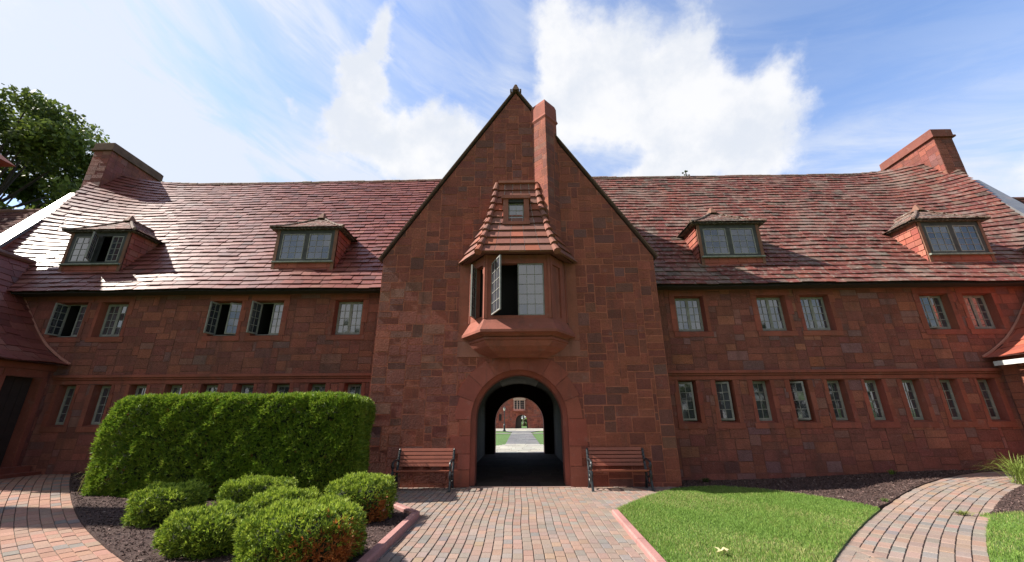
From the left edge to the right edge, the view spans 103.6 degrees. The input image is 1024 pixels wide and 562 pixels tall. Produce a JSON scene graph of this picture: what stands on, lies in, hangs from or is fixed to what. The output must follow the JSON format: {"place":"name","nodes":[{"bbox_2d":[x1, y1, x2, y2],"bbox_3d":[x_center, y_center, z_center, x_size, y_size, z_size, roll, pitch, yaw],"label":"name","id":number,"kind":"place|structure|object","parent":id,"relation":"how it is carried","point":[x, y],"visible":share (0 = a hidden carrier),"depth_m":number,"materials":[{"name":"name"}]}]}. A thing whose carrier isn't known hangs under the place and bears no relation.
{"place":"outdoors","nodes":[
{"label":"outdoors","id":0,"kind":"place"},
{"bbox_2d":[0,474,122,561],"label":"brick path","id":1,"kind":"structure","parent":0,"point":[40,521],"depth_m":6.42,"materials":[{"name":"brick brick"},{"name":"dark sand"}]},
{"bbox_2d":[0,0,1023,418],"label":"sky","id":2,"kind":"structure","parent":0,"point":[198,91],"materials":[{"name":"blue"}]},
{"bbox_2d":[463,452,565,487],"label":"passage floor","id":3,"kind":"structure","parent":0,"point":[514,469],"depth_m":12.85,"materials":[{"name":"black stone"}]},
{"bbox_2d":[496,428,543,452],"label":"courtyard path","id":4,"kind":"structure","parent":0,"point":[521,440],"depth_m":27.68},
{"bbox_2d":[503,406,505,430],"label":"street lamp","id":5,"kind":"object","parent":4,"relation":"on","point":[504,408],"visible":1,"depth_m":51.99,"materials":[{"name":"black metal"}]},
{"bbox_2d":[496,421,543,478],"bbox_3d":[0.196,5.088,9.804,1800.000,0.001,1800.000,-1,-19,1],"label":"ground","id":6,"kind":"structure","parent":0,"point":[501,439],"depth_m":36.30,"materials":[{"name":"green plant"}]},
{"bbox_2d":[0,209,41,233],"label":"neighbouring range","id":7,"kind":"structure","parent":6,"relation":"on","point":[10,218],"depth_m":18.39,"materials":[{"name":"red tile"}]},
{"bbox_2d":[0,154,70,478],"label":"corner house","id":8,"kind":"structure","parent":6,"relation":"on","point":[26,350],"depth_m":11.28,"materials":[{"name":"red stone"}]},
{"bbox_2d":[0,376,32,465],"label":"door","id":9,"kind":"structure","parent":8,"relation":"in","point":[14,390],"depth_m":10.98,"materials":[{"name":"brown wood"}]},
{"bbox_2d":[0,83,109,208],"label":"leafy tree","id":10,"kind":"object","parent":6,"relation":"on","point":[43,142],"visible":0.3,"depth_m":24.84,"materials":[{"name":"green plant"}]},
{"bbox_2d":[0,84,1023,487],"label":"stone hall","id":11,"kind":"structure","parent":6,"relation":"on","point":[680,328],"depth_m":11.96,"materials":[{"name":"red stone"}]},
{"bbox_2d":[55,386,75,424],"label":"window","id":12,"kind":"structure","parent":11,"relation":"in","point":[69,393],"depth_m":11.71,"materials":[{"name":"grey glass"}]},
{"bbox_2d":[44,303,87,336],"bbox_3d":[-13.568,1.374,12.928,0.823,1.020,1.568,-1,-19,1],"label":"window","id":13,"kind":"structure","parent":11,"relation":"in","point":[65,320],"depth_m":12.50,"materials":[{"name":"black glass"}]},
{"bbox_2d":[91,386,110,424],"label":"window","id":14,"kind":"structure","parent":11,"relation":"in","point":[105,391],"depth_m":11.69,"materials":[{"name":"grey glass"}]},
{"bbox_2d":[99,304,128,336],"bbox_3d":[-12.258,1.415,13.073,0.790,1.020,1.220,-1,-19,1],"label":"window","id":15,"kind":"structure","parent":11,"relation":"in","point":[115,315],"depth_m":12.50,"materials":[{"name":"grey glass"}]},
{"bbox_2d":[135,386,146,407],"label":"window","id":16,"kind":"structure","parent":11,"relation":"in","point":[140,389],"depth_m":11.80,"materials":[{"name":"grey glass"}]},
{"bbox_2d":[171,385,181,393],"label":"window","id":17,"kind":"structure","parent":11,"relation":"in","point":[175,388],"depth_m":11.80,"materials":[{"name":"grey glass"}]},
{"bbox_2d":[206,385,217,392],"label":"window","id":18,"kind":"structure","parent":11,"relation":"in","point":[213,388],"depth_m":11.79,"materials":[{"name":"grey glass"}]},
{"bbox_2d":[203,301,241,335],"bbox_3d":[-8.751,1.321,12.856,0.849,1.020,1.566,-1,-19,1],"label":"window","id":19,"kind":"structure","parent":11,"relation":"in","point":[222,319],"depth_m":12.39,"materials":[{"name":"grey glass"}]},
{"bbox_2d":[241,385,253,393],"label":"window","id":20,"kind":"structure","parent":11,"relation":"in","point":[247,389],"depth_m":11.77,"materials":[{"name":"grey glass"}]},
{"bbox_2d":[246,301,283,335],"bbox_3d":[-7.461,1.307,12.838,0.867,1.020,1.563,-1,-19,1],"label":"window","id":21,"kind":"structure","parent":11,"relation":"in","point":[264,318],"depth_m":12.45,"materials":[{"name":"grey glass"}]},
{"bbox_2d":[276,385,289,393],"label":"window","id":22,"kind":"structure","parent":11,"relation":"in","point":[280,388],"depth_m":11.75,"materials":[{"name":"grey glass"}]},
{"bbox_2d":[312,384,325,391],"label":"window","id":23,"kind":"structure","parent":11,"relation":"in","point":[316,387],"depth_m":11.74,"materials":[{"name":"grey glass"}]},
{"bbox_2d":[335,302,362,334],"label":"window","id":24,"kind":"structure","parent":11,"relation":"in","point":[349,313],"depth_m":12.40,"materials":[{"name":"grey glass"}]},
{"bbox_2d":[347,384,361,394],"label":"window","id":25,"kind":"structure","parent":11,"relation":"in","point":[355,388],"depth_m":11.72,"materials":[{"name":"grey glass"}]},
{"bbox_2d":[678,382,696,420],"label":"window","id":26,"kind":"structure","parent":11,"relation":"in","point":[685,388],"depth_m":11.36,"materials":[{"name":"grey glass"}]},
{"bbox_2d":[675,298,703,331],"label":"window","id":27,"kind":"structure","parent":11,"relation":"in","point":[689,317],"depth_m":12.24,"materials":[{"name":"grey glass"}]},
{"bbox_2d":[715,381,734,420],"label":"window","id":28,"kind":"structure","parent":11,"relation":"in","point":[722,387],"depth_m":11.31,"materials":[{"name":"grey glass"}]},
{"bbox_2d":[752,381,771,420],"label":"window","id":29,"kind":"structure","parent":11,"relation":"in","point":[760,392],"depth_m":11.40,"materials":[{"name":"grey glass"}]},
{"bbox_2d":[756,298,786,330],"bbox_3d":[7.818,1.193,12.771,0.790,1.020,1.220,-1,-19,1],"label":"window","id":30,"kind":"structure","parent":11,"relation":"in","point":[770,309],"depth_m":12.20,"materials":[{"name":"grey glass"}]},
{"bbox_2d":[789,381,810,419],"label":"window","id":31,"kind":"structure","parent":11,"relation":"in","point":[797,387],"depth_m":11.26,"materials":[{"name":"grey glass"}]},
{"bbox_2d":[800,297,830,330],"bbox_3d":[9.118,1.179,12.751,0.790,1.020,1.220,-1,-19,1],"label":"window","id":32,"kind":"structure","parent":11,"relation":"in","point":[814,311],"depth_m":12.18,"materials":[{"name":"grey glass"}]},
{"bbox_2d":[827,381,847,419],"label":"window","id":33,"kind":"structure","parent":11,"relation":"in","point":[834,389],"depth_m":11.37,"materials":[{"name":"grey glass"}]},
{"bbox_2d":[864,380,885,419],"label":"window","id":34,"kind":"structure","parent":11,"relation":"in","point":[872,391],"depth_m":11.36,"materials":[{"name":"grey glass"}]},
{"bbox_2d":[902,380,923,419],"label":"window","id":35,"kind":"structure","parent":11,"relation":"in","point":[908,386],"depth_m":11.34,"materials":[{"name":"grey glass"}]},
{"bbox_2d":[919,296,950,328],"bbox_3d":[12.657,1.123,12.650,0.790,1.020,1.321,-1,-19,1],"label":"window","id":36,"kind":"structure","parent":11,"relation":"in","point":[933,308],"depth_m":12.10,"materials":[{"name":"grey glass"}]},
{"bbox_2d":[939,380,961,419],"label":"window","id":37,"kind":"structure","parent":11,"relation":"in","point":[948,393],"depth_m":11.32,"materials":[{"name":"grey glass"}]},
{"bbox_2d":[963,296,995,328],"bbox_3d":[13.947,1.125,12.678,0.790,1.020,1.220,-1,-19,1],"label":"window","id":38,"kind":"structure","parent":11,"relation":"in","point":[979,313],"depth_m":12.10,"materials":[{"name":"glass"}]},
{"bbox_2d":[977,380,999,418],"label":"window","id":39,"kind":"structure","parent":11,"relation":"in","point":[984,388],"depth_m":11.31,"materials":[{"name":"grey glass"}]},
{"bbox_2d":[496,398,542,428],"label":"gatehouse","id":40,"kind":"object","parent":6,"relation":"on","point":[516,409],"visible":0.26,"depth_m":65.67,"materials":[{"name":"red brick"}]},
{"bbox_2d":[516,415,521,427],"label":"door","id":41,"kind":"structure","parent":40,"relation":"in","point":[518,420],"depth_m":65.87,"materials":[{"name":"brown wood"}]},
{"bbox_2d":[521,416,526,425],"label":"leafy tree","id":42,"kind":"object","parent":6,"relation":"on","point":[524,420],"visible":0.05,"depth_m":87.57,"materials":[{"name":"green plant"}]},
{"bbox_2d":[670,470,1007,509],"bbox_3d":[8.454,4.592,8.962,9.549,0.300,3.420,-1,-19,1],"label":"mulch bed","id":43,"kind":"object","parent":6,"relation":"on","point":[882,506],"visible":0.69,"depth_m":9.41,"materials":[{"name":"brown wood"}]},
{"bbox_2d":[700,477,709,482],"bbox_3d":[4.962,5.079,10.295,0.452,0.120,0.579,-1,-19,1],"label":"weed","id":44,"kind":"object","parent":43,"relation":"on","point":[706,480],"visible":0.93,"depth_m":10.29,"materials":[{"name":"green plant"}]},
{"bbox_2d":[981,247,1023,424],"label":"corner house","id":45,"kind":"structure","parent":6,"relation":"on","point":[1008,353],"depth_m":11.13,"materials":[{"name":"red brick"}]},
{"bbox_2d":[70,469,1023,561],"bbox_3d":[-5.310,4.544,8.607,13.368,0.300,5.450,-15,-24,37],"label":"mulch bed","id":46,"kind":"object","parent":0,"point":[111,549],"visible":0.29,"depth_m":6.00,"materials":[{"name":"brown wood"}]},
{"bbox_2d":[119,478,212,528],"bbox_3d":[-5.625,3.615,6.597,1.058,0.710,0.965,-1,-19,1],"label":"clipped shrub","id":47,"kind":"object","parent":46,"relation":"on","point":[157,502],"visible":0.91,"depth_m":6.33,"materials":[{"name":"green plant"}]},
{"bbox_2d":[150,496,260,560],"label":"clipped shrub","id":48,"kind":"object","parent":46,"relation":"on","point":[205,528],"visible":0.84,"depth_m":4.90,"materials":[{"name":"green plant"}]},
{"bbox_2d":[78,390,376,499],"bbox_3d":[-6.123,3.689,9.298,5.979,2.267,1.952,-1,-19,1],"label":"hedge","id":49,"kind":"object","parent":46,"relation":"on","point":[318,439],"visible":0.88,"depth_m":8.59,"materials":[{"name":"green plant"}]},
{"bbox_2d":[214,473,298,504],"bbox_3d":[-4.948,4.092,7.865,1.417,0.623,0.839,-1,-19,1],"label":"clipped shrub","id":50,"kind":"object","parent":46,"relation":"on","point":[241,489],"visible":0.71,"depth_m":7.66,"materials":[{"name":"green plant"}]},
{"bbox_2d":[247,483,321,509],"bbox_3d":[-3.802,3.731,6.769,1.201,0.586,0.914,-1,-19,1],"label":"clipped shrub","id":51,"kind":"object","parent":46,"relation":"on","point":[267,498],"visible":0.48,"depth_m":6.64,"materials":[{"name":"green plant"}]},
{"bbox_2d":[231,493,367,561],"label":"clipped shrub","id":52,"kind":"object","parent":46,"relation":"on","point":[322,529],"visible":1,"depth_m":4.40,"materials":[{"name":"green plant"}]},
{"bbox_2d":[323,470,398,523],"bbox_3d":[-2.526,3.611,6.775,1.171,0.800,1.079,-1,-19,1],"label":"clipped shrub","id":53,"kind":"object","parent":46,"relation":"on","point":[371,493],"visible":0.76,"depth_m":6.52,"materials":[{"name":"green plant"}]},
{"bbox_2d":[376,486,893,561],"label":"brick forecourt","id":54,"kind":"structure","parent":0,"point":[527,524],"depth_m":6.23,"materials":[{"name":"brick"}]},
{"bbox_2d":[357,499,419,561],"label":"kerb","id":55,"kind":"structure","parent":54,"relation":"on","point":[378,550],"depth_m":5.55,"materials":[{"name":"red stone"}]},
{"bbox_2d":[391,448,454,491],"bbox_3d":[-2.123,4.523,9.657,1.420,0.910,0.635,-1,-19,1],"label":"park bench","id":56,"kind":"object","parent":54,"relation":"on","point":[437,461],"visible":0.88,"depth_m":9.91,"materials":[{"name":"brown wood"}]},
{"bbox_2d":[586,447,654,491],"bbox_3d":[2.541,4.471,9.587,1.430,0.910,0.635,-1,-19,1],"label":"park bench","id":57,"kind":"object","parent":54,"relation":"on","point":[638,462],"visible":1,"depth_m":9.84,"materials":[{"name":"brown wood"}]},
{"bbox_2d":[612,509,665,561],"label":"kerb","id":58,"kind":"structure","parent":54,"relation":"on","point":[651,553],"depth_m":5.36,"materials":[{"name":"pink concrete"}]},
{"bbox_2d":[616,485,1023,561],"bbox_3d":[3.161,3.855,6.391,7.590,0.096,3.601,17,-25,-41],"label":"lawn","id":59,"kind":"structure","parent":0,"point":[854,533],"depth_m":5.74,"materials":[{"name":"plant"}]},
{"bbox_2d":[715,547,728,551],"bbox_3d":[2.514,3.213,4.820,0.162,0.041,0.166,-1,-19,1],"label":"fallen leaf","id":60,"kind":"object","parent":59,"relation":"on","point":[723,549],"visible":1,"depth_m":4.82,"materials":[{"name":"yellow plant"}]},
{"bbox_2d":[836,471,1023,561],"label":"brick path","id":61,"kind":"structure","parent":0,"point":[923,523],"depth_m":6.25,"materials":[{"name":"brick brick"},{"name":"dark sand"}]},
{"bbox_2d":[951,509,972,514],"bbox_3d":[7.479,3.857,6.732,0.413,0.061,0.391,6,-20,-18],"label":"weed","id":62,"kind":"object","parent":61,"relation":"on","point":[963,512],"visible":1,"depth_m":6.70,"materials":[{"name":"green plant"}]},
{"bbox_2d":[980,514,1023,561],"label":"lawn","id":63,"kind":"structure","parent":0,"point":[1004,538],"depth_m":5.39,"materials":[{"name":"plant"}]},
{"bbox_2d":[987,485,1023,514],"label":"mulch bed","id":64,"kind":"object","parent":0,"point":[1013,501],"visible":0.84,"depth_m":7.25,"materials":[{"name":"brown wood"}]},
{"bbox_2d":[970,454,1023,483],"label":"ornamental grass","id":65,"kind":"object","parent":64,"relation":"on","point":[1017,470],"depth_m":8.59,"materials":[{"name":"green plant"}]},
{"bbox_2d":[1012,197,1023,203],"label":"neighbouring range","id":66,"kind":"structure","parent":0,"point":[1020,199],"depth_m":18.06,"materials":[{"name":"red tile"}]}
]}

